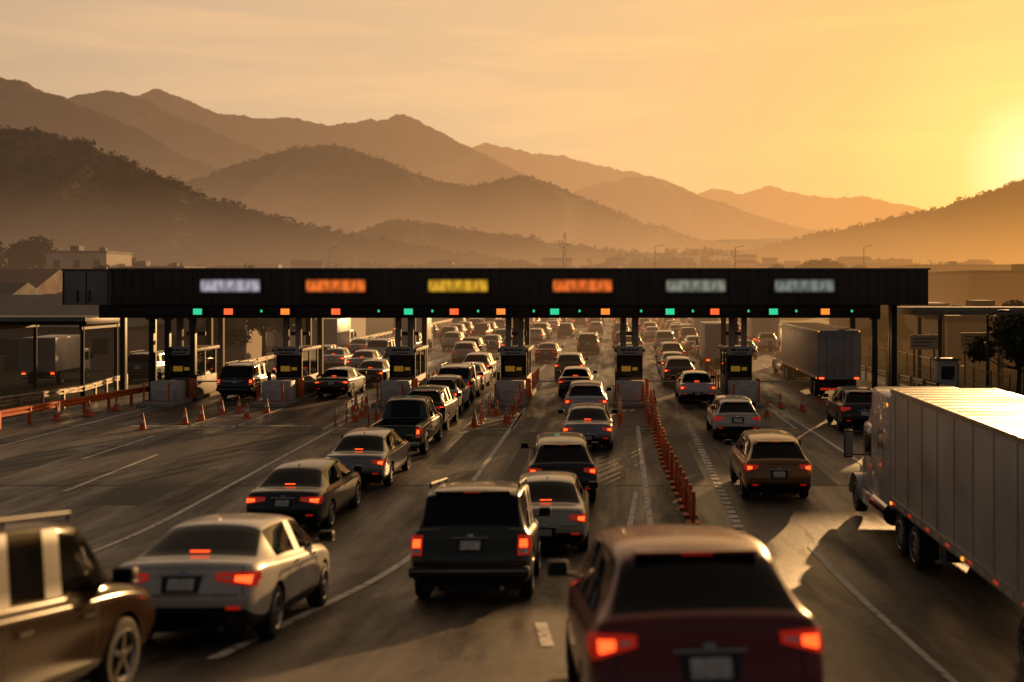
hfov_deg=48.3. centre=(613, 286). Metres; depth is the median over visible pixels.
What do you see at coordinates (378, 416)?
traffic cone
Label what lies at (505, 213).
hillside trees
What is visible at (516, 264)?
house
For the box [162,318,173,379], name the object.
canopy column
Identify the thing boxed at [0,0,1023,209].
sky
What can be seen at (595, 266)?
house
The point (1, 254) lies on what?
tree
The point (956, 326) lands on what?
service building
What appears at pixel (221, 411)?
traffic cone
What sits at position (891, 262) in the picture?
house
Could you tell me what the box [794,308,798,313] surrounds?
signal light
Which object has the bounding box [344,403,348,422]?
delineator post
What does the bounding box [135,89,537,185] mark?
mountain
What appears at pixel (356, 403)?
traffic cone
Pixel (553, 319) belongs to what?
sedan car
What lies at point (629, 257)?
house
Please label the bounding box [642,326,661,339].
sedan car
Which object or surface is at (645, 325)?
suv car
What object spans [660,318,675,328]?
suv car
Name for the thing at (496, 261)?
house
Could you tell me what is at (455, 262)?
house
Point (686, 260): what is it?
house
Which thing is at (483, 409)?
delineator post
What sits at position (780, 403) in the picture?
traffic cone
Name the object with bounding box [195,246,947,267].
distant trees
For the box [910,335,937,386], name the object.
roadside sign
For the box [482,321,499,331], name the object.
suv car
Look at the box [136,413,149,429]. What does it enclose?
traffic cone
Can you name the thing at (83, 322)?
side canopy
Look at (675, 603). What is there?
suv car
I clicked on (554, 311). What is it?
lane signal light
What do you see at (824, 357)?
semi truck
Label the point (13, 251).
tree
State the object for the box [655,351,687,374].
sedan car
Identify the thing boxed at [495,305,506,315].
lane signal light
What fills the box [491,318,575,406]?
toll booth
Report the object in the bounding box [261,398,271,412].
traffic cone
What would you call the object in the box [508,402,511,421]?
delineator post
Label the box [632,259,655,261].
house
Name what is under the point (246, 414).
traffic cone
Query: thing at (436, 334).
sedan car
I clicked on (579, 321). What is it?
suv car
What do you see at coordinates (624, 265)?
house
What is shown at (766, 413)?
traffic cone
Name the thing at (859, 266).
tree
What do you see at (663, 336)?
suv car
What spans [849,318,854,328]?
canopy column
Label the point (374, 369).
sedan car
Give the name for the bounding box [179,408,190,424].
traffic cone
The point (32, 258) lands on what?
tree
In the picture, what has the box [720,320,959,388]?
guardrail
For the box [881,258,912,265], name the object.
house
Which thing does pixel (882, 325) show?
tree
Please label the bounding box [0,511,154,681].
suv car
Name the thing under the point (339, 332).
box truck
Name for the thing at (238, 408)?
traffic cone
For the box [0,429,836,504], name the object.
asphalt patches
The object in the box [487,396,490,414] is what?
delineator post
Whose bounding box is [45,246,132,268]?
office building
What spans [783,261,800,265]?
house
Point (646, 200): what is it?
mountain
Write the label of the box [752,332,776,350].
suv car
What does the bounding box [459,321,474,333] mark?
suv car
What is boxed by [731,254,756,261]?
house
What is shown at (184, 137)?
mountain
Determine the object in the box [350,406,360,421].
traffic cone
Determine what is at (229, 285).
message sign
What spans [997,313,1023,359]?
tree
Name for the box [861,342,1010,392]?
chain fence
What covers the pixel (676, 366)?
suv car
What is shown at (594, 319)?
suv car
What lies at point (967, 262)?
house
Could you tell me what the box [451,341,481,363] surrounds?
suv car
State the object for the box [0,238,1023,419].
ground
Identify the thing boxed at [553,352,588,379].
suv car
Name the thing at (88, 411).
traffic cone
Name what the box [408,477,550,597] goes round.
suv car
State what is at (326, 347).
hatchback car
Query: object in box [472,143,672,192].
mountain
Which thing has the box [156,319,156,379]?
canopy column
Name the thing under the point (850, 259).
house
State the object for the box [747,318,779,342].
box truck
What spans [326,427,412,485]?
sedan car
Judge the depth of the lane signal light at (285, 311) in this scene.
56.96 m
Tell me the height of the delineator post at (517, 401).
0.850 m
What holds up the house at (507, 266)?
on the ground
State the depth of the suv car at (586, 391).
47.82 m
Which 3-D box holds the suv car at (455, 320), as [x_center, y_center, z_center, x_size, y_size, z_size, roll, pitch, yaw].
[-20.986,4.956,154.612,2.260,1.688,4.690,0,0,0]
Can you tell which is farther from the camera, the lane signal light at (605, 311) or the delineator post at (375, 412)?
the lane signal light at (605, 311)
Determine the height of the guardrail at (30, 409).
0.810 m
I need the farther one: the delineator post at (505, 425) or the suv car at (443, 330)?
the suv car at (443, 330)
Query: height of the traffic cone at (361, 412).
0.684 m
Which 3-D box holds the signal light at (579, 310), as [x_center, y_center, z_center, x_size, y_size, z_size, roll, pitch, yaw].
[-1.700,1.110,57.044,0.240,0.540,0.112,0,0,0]
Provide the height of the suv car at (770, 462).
1.688 m
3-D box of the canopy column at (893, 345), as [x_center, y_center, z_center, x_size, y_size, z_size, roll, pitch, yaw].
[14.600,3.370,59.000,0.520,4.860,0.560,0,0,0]
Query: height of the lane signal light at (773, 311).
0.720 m
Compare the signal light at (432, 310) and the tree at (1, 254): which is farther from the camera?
the tree at (1, 254)
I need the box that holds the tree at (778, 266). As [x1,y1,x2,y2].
[768,264,783,267]
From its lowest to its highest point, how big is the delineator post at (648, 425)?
0.850 m
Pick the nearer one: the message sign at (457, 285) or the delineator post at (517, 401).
the delineator post at (517, 401)
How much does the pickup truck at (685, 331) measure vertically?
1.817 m
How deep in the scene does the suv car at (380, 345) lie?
85.90 m
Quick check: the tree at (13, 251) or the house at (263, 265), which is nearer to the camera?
the tree at (13, 251)
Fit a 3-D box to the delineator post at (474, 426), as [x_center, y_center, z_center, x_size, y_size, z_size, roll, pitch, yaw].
[-5.700,5.375,46.500,0.238,0.850,0.238,0,0,0]
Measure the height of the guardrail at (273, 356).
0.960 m
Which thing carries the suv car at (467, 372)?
on the road
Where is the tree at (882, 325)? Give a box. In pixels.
[861,312,913,357]
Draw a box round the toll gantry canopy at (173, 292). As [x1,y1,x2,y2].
[61,268,930,317]
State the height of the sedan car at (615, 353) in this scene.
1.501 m
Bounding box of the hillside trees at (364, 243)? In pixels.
[0,124,533,267]
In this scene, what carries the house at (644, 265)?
on the ground
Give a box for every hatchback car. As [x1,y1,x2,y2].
[323,344,336,352]
[530,328,547,341]
[587,321,604,333]
[702,395,760,437]
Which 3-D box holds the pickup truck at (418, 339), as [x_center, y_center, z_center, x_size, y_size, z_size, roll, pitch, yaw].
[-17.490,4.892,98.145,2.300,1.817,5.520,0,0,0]
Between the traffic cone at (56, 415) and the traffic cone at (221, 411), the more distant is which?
the traffic cone at (221, 411)
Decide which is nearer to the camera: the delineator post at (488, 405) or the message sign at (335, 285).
the delineator post at (488, 405)
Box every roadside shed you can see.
[0,269,62,294]
[0,282,43,294]
[0,295,171,370]
[171,318,263,362]
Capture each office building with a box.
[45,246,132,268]
[119,261,204,267]
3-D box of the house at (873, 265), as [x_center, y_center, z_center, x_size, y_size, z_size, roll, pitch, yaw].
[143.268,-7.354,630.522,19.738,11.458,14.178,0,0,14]
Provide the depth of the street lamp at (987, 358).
55.95 m
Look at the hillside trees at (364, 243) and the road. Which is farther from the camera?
the hillside trees at (364, 243)
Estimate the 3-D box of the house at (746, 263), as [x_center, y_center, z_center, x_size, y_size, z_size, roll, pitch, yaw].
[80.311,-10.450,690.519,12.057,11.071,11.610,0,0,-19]
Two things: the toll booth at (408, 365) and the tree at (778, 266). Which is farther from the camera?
the tree at (778, 266)
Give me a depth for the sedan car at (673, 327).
127.41 m
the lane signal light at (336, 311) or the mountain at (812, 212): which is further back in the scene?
the mountain at (812, 212)
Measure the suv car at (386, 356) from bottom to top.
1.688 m
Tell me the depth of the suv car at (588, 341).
96.62 m
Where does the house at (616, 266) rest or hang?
on the ground
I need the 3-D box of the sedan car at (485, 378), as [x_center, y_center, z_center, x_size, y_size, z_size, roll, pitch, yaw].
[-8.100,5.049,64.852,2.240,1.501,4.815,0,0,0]
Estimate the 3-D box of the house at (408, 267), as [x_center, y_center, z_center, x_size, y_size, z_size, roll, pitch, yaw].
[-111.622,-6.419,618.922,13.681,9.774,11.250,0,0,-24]
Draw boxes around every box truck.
[21,335,92,383]
[312,318,356,346]
[402,318,435,347]
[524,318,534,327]
[689,318,716,334]
[696,321,738,370]
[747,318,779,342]
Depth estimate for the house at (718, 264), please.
714.64 m
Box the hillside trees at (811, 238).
[711,178,1023,263]
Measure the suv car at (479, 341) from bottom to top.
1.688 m
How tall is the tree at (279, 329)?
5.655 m
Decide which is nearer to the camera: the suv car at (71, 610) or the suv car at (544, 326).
the suv car at (71, 610)
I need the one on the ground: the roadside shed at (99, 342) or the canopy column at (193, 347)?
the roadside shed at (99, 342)
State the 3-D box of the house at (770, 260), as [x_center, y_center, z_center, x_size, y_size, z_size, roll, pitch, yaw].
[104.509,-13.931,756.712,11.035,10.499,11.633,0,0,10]
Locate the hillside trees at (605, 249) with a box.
[355,217,666,265]
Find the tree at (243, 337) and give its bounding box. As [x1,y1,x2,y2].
[197,318,252,349]
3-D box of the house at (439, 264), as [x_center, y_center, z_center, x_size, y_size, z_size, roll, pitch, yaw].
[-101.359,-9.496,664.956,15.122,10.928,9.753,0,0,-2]
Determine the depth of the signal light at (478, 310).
57.00 m
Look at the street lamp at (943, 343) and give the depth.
69.94 m
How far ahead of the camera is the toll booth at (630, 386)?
57.58 m
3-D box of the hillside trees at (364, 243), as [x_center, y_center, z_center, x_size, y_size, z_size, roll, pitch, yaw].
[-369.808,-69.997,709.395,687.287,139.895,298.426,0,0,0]
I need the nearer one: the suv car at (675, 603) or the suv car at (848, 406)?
the suv car at (675, 603)
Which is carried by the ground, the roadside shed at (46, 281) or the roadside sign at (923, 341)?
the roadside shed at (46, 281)
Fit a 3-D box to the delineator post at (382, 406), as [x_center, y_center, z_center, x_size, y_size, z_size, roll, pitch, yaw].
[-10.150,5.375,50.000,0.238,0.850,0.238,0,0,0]
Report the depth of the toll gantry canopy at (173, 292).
57.00 m
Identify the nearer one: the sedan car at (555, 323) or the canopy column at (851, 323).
the canopy column at (851, 323)
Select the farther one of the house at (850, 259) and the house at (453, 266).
the house at (850, 259)
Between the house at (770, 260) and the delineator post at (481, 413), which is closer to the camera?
the delineator post at (481, 413)
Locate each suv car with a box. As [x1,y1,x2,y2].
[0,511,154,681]
[127,350,163,381]
[215,360,275,397]
[366,337,394,354]
[381,352,389,361]
[408,385,461,428]
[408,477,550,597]
[425,374,472,413]
[438,362,483,400]
[439,326,461,341]
[441,331,468,349]
[450,323,468,336]
[451,318,468,323]
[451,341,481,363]
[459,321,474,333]
[462,336,487,351]
[463,352,498,379]
[469,318,484,326]
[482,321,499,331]
[484,318,499,320]
[493,319,505,328]
[493,328,505,338]
[501,335,524,345]
[521,432,598,500]
[531,322,551,338]
[547,524,823,681]
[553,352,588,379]
[557,323,576,337]
[561,380,611,416]
[572,318,586,326]
[576,332,601,353]
[587,318,603,330]
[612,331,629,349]
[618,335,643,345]
[639,318,651,329]
[639,322,657,336]
[652,329,676,349]
[653,341,683,362]
[658,356,694,385]
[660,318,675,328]
[676,324,693,334]
[724,429,811,497]
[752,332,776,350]
[823,386,872,430]
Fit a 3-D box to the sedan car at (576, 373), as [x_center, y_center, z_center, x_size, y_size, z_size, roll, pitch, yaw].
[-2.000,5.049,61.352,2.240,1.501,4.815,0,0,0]
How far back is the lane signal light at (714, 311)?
56.96 m
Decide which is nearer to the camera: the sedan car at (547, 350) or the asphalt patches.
the asphalt patches
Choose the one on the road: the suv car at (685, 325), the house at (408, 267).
the suv car at (685, 325)
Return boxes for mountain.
[0,77,219,182]
[0,128,496,267]
[68,90,266,168]
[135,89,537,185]
[184,145,752,252]
[355,221,654,265]
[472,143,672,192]
[572,176,817,240]
[697,186,928,231]
[722,179,1023,264]
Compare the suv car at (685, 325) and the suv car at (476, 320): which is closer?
the suv car at (685, 325)
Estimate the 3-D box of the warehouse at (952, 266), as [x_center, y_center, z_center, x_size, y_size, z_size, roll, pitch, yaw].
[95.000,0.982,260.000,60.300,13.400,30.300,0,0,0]
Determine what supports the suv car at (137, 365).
on the ground
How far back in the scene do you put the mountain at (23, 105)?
2331.43 m
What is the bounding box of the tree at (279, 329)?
[270,318,313,344]
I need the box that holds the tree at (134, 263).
[132,257,136,265]
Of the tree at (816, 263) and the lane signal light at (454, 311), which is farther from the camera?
the tree at (816, 263)
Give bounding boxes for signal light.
[192,305,203,315]
[223,305,234,315]
[259,305,263,313]
[279,305,291,315]
[330,305,341,315]
[376,308,380,313]
[403,305,414,315]
[430,305,434,313]
[448,305,459,315]
[476,305,480,313]
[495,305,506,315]
[531,305,535,313]
[549,305,560,315]
[577,305,581,313]
[599,305,610,315]
[639,305,643,313]
[664,305,675,315]
[690,305,694,313]
[709,305,720,315]
[746,305,750,313]
[767,305,778,315]
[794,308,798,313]
[819,305,830,315]
[849,305,853,313]
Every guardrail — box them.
[0,374,127,415]
[0,385,148,428]
[226,318,452,365]
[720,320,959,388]
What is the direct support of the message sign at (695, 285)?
attached to the toll gantry canopy at (173, 292)
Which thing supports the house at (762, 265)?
on the ground
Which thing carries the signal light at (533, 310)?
attached to the toll gantry canopy at (173, 292)
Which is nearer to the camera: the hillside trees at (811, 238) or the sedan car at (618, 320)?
the sedan car at (618, 320)
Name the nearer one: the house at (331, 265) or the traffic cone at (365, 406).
the traffic cone at (365, 406)
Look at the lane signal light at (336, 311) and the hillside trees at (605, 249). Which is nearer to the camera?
the lane signal light at (336, 311)
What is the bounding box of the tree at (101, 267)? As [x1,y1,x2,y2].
[93,264,110,268]
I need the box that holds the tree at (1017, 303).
[1002,299,1023,305]
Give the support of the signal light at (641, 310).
attached to the toll gantry canopy at (173, 292)
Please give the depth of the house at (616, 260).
762.29 m
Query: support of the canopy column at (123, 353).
on the ground
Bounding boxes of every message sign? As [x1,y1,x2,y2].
[198,277,261,293]
[304,277,367,293]
[426,277,489,293]
[551,277,613,293]
[664,277,727,293]
[772,277,835,293]
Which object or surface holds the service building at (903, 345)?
on the ground
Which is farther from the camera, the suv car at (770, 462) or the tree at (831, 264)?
the tree at (831, 264)
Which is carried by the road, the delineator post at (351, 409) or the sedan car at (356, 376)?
the sedan car at (356, 376)
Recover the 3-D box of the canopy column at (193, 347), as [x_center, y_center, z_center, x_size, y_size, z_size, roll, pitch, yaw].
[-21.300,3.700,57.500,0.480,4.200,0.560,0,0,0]
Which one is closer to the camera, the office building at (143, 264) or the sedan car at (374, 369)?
the sedan car at (374, 369)
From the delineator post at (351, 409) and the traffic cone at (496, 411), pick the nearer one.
the delineator post at (351, 409)
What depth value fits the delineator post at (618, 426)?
46.47 m
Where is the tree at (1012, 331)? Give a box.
[962,314,1023,394]
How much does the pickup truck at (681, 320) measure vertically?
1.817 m
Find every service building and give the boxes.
[266,318,365,345]
[829,302,949,355]
[914,300,1022,370]
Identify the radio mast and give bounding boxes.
[563,232,566,267]
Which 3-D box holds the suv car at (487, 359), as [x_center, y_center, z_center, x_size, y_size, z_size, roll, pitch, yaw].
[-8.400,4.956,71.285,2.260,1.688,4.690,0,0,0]
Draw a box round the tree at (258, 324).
[243,318,294,362]
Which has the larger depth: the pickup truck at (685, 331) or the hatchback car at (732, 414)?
the pickup truck at (685, 331)
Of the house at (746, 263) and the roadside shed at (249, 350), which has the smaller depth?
the roadside shed at (249, 350)
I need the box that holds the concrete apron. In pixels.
[61,408,787,445]
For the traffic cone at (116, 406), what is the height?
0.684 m
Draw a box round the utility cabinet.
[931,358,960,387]
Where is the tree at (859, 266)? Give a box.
[851,264,866,267]
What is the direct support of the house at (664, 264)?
on the ground
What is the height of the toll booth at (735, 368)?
4.300 m
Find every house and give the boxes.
[216,264,242,267]
[254,263,281,267]
[290,260,323,267]
[323,263,342,267]
[395,266,421,267]
[427,261,453,267]
[439,260,457,264]
[450,264,460,267]
[458,264,492,267]
[478,258,505,263]
[492,264,514,267]
[503,261,528,267]
[526,265,563,267]
[543,258,572,265]
[579,266,610,267]
[594,262,626,267]
[605,258,628,266]
[609,264,623,267]
[624,254,640,264]
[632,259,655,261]
[632,260,653,267]
[647,262,681,267]
[659,258,684,267]
[670,256,692,267]
[701,259,733,267]
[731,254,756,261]
[733,260,757,267]
[754,263,785,267]
[761,258,777,263]
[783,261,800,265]
[836,256,871,267]
[852,263,888,267]
[869,258,896,265]
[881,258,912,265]
[957,262,977,263]
[966,259,993,263]
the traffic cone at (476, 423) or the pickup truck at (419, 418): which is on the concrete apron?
the traffic cone at (476, 423)
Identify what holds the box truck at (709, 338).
on the road
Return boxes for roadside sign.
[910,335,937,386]
[960,333,994,385]
[1002,339,1021,383]
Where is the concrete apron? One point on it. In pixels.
(130, 434)
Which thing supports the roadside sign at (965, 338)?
on the ground
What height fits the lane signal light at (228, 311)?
0.720 m
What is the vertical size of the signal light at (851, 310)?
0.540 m
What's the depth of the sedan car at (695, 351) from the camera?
91.76 m
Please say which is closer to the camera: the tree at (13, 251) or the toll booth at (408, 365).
the toll booth at (408, 365)
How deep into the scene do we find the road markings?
29.26 m
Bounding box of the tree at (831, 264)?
[819,258,845,267]
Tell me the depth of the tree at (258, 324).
85.76 m
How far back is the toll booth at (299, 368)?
58.01 m
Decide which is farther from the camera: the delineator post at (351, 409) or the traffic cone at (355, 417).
the delineator post at (351, 409)
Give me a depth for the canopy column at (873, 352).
57.34 m
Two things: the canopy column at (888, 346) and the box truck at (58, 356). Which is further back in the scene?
the box truck at (58, 356)
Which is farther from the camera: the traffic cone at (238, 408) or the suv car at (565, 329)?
the suv car at (565, 329)
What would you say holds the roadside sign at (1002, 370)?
on the ground
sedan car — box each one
[120,513,333,638]
[246,457,362,528]
[315,367,366,396]
[323,347,355,369]
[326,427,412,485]
[345,338,370,353]
[347,349,383,368]
[357,359,389,383]
[432,324,440,336]
[462,362,492,389]
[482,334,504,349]
[518,471,597,549]
[535,342,563,361]
[545,318,561,322]
[548,320,561,330]
[557,366,596,395]
[558,403,617,448]
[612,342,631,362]
[615,318,629,326]
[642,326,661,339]
[655,318,662,323]
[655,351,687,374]
[663,320,676,329]
[665,324,679,335]
[672,370,714,401]
[679,335,698,352]
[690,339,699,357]
[739,339,756,358]
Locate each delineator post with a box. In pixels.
[333,407,337,427]
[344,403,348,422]
[350,400,352,418]
[366,406,370,426]
[374,402,376,421]
[381,398,383,417]
[472,407,476,427]
[479,403,483,422]
[482,400,484,418]
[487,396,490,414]
[504,406,508,426]
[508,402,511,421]
[516,392,519,409]
[616,407,621,427]
[620,403,623,422]
[647,406,650,426]
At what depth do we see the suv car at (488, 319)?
161.90 m
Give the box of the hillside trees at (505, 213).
[181,143,759,252]
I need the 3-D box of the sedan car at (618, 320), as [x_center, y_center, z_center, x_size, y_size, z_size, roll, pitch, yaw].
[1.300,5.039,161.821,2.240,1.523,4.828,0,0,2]
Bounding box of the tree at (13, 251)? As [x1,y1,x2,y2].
[1,235,53,268]
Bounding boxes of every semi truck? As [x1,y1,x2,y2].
[769,322,860,394]
[844,387,1023,662]
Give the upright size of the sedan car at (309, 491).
1.501 m
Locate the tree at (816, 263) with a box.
[794,259,823,267]
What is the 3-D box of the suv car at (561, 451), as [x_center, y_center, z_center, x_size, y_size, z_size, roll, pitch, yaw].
[-1.479,4.956,31.879,2.260,1.688,4.690,0,0,-4]
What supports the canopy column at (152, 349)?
on the road
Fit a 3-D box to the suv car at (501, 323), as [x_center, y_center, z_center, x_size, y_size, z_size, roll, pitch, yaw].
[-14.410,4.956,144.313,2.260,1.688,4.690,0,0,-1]
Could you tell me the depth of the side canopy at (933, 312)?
61.00 m
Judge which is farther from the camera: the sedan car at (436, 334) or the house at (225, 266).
the house at (225, 266)
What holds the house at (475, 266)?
on the ground
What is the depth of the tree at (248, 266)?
225.80 m
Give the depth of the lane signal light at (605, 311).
56.96 m
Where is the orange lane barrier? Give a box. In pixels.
[650,389,700,524]
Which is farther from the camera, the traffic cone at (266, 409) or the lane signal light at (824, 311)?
the lane signal light at (824, 311)
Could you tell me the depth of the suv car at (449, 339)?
102.14 m
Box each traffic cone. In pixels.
[50,404,62,419]
[83,400,94,415]
[111,396,121,410]
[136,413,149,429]
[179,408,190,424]
[196,405,206,420]
[216,400,227,414]
[233,397,243,411]
[241,403,251,418]
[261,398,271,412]
[350,395,359,409]
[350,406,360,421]
[358,401,367,416]
[363,397,367,411]
[370,404,380,418]
[470,411,478,425]
[491,400,501,414]
[501,411,510,423]
[762,401,771,416]
[777,393,785,407]
[797,396,807,410]
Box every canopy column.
[120,318,126,389]
[145,318,158,400]
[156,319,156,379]
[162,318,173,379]
[187,318,199,400]
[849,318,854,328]
[869,318,879,387]
[888,305,899,386]
[888,306,889,386]
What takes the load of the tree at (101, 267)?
on the ground
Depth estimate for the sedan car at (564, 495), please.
23.93 m
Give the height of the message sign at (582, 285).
0.840 m
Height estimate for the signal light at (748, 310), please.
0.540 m
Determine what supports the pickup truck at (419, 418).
on the road
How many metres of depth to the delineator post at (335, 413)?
46.46 m
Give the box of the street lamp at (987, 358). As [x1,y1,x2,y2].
[986,310,1010,388]
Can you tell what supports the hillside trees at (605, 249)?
on the mountain at (435, 239)
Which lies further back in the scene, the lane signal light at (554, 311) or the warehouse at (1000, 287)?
the warehouse at (1000, 287)
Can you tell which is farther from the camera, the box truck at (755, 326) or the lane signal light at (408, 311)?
the box truck at (755, 326)
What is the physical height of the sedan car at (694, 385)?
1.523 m
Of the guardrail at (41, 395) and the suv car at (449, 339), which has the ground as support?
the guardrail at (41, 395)
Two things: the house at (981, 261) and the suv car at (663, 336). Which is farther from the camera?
the house at (981, 261)
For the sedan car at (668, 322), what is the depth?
144.55 m
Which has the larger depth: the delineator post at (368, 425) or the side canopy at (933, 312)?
the side canopy at (933, 312)
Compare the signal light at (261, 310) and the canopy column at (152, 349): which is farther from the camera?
the canopy column at (152, 349)
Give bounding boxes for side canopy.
[0,315,119,395]
[897,306,1023,393]
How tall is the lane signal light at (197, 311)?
0.720 m
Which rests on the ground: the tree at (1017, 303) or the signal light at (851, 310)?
the tree at (1017, 303)
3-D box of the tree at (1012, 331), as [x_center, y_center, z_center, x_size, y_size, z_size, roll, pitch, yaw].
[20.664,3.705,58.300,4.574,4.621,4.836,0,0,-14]
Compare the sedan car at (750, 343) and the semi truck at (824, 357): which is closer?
the semi truck at (824, 357)
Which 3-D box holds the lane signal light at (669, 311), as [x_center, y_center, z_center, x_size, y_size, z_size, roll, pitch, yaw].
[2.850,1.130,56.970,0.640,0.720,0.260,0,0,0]
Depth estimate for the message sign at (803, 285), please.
56.92 m
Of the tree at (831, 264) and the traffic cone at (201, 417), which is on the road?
the traffic cone at (201, 417)
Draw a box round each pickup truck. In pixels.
[370,395,445,452]
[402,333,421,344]
[470,323,494,336]
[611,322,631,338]
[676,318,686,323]
[676,327,698,344]
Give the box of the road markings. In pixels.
[0,319,956,681]
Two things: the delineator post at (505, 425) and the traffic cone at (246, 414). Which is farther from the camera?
the traffic cone at (246, 414)
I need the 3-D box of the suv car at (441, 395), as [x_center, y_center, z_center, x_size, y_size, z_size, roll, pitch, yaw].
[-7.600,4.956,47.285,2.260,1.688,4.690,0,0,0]
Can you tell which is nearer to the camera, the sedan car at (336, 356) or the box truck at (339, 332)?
the sedan car at (336, 356)
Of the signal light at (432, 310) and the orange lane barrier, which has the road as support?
the orange lane barrier
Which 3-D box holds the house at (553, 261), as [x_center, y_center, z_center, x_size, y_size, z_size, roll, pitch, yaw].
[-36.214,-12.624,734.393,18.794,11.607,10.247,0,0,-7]
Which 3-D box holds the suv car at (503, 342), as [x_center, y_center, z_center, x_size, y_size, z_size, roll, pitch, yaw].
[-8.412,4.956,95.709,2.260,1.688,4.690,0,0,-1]
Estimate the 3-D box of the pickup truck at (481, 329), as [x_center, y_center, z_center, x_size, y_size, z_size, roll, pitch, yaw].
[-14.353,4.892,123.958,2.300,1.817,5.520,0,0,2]
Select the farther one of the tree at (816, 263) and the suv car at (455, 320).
the tree at (816, 263)
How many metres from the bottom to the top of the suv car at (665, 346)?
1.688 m
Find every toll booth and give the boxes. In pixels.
[136,318,242,406]
[250,318,351,406]
[371,318,437,406]
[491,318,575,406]
[613,318,678,406]
[710,318,807,406]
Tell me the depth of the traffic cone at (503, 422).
47.96 m
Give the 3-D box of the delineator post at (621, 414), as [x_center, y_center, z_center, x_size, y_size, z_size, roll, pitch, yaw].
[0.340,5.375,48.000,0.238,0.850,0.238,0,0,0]
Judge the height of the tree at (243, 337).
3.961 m
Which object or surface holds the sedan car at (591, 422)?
on the road
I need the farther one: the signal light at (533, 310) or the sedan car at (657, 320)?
the sedan car at (657, 320)
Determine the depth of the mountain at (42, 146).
760.45 m
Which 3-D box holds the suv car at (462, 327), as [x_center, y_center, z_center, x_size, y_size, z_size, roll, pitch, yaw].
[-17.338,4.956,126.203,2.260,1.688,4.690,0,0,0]
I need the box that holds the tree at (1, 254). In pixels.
[0,249,6,268]
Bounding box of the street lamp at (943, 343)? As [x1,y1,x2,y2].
[942,305,961,357]
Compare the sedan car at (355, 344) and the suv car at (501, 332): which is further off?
the suv car at (501, 332)
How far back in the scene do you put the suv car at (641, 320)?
147.73 m
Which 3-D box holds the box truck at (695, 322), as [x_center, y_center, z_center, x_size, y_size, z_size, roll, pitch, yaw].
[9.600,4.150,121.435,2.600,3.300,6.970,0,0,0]
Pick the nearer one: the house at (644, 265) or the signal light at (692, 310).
the signal light at (692, 310)
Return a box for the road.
[0,318,1023,681]
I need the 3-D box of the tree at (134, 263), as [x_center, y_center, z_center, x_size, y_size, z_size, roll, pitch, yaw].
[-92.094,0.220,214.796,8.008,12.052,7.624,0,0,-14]
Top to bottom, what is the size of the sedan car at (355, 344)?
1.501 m
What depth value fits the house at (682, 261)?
766.34 m
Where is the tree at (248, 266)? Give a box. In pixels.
[243,263,254,267]
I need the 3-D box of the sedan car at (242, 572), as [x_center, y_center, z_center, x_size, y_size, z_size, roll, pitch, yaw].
[-5.235,3.915,15.831,2.240,1.501,4.815,0,-8,-2]
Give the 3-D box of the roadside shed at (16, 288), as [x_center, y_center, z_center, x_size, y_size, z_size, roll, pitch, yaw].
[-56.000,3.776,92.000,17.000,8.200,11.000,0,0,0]
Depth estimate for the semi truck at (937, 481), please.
21.02 m
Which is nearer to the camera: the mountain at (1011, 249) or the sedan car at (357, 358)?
the sedan car at (357, 358)
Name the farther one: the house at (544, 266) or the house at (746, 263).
the house at (746, 263)
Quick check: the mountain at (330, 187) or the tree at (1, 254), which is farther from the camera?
the mountain at (330, 187)
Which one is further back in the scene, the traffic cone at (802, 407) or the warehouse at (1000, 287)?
the warehouse at (1000, 287)
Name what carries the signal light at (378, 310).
attached to the toll gantry canopy at (173, 292)
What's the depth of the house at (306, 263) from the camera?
640.87 m
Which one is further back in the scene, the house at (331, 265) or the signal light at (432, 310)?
the house at (331, 265)
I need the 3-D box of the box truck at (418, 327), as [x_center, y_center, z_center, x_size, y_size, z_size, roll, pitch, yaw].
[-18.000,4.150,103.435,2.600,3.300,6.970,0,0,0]
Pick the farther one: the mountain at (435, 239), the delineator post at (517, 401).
the mountain at (435, 239)
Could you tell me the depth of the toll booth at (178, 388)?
58.01 m
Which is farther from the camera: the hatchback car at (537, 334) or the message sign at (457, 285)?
the hatchback car at (537, 334)
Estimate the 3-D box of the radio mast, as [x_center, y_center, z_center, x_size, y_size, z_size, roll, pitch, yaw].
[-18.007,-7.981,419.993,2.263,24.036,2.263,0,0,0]
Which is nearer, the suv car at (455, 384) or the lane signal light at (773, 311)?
the suv car at (455, 384)
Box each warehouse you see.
[880,261,1010,271]
[928,264,1023,305]
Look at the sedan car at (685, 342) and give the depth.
98.52 m
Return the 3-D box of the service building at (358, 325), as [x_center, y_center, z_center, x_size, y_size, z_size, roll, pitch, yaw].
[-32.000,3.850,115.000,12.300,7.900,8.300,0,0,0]
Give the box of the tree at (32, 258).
[12,243,58,268]
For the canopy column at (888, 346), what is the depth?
61.93 m

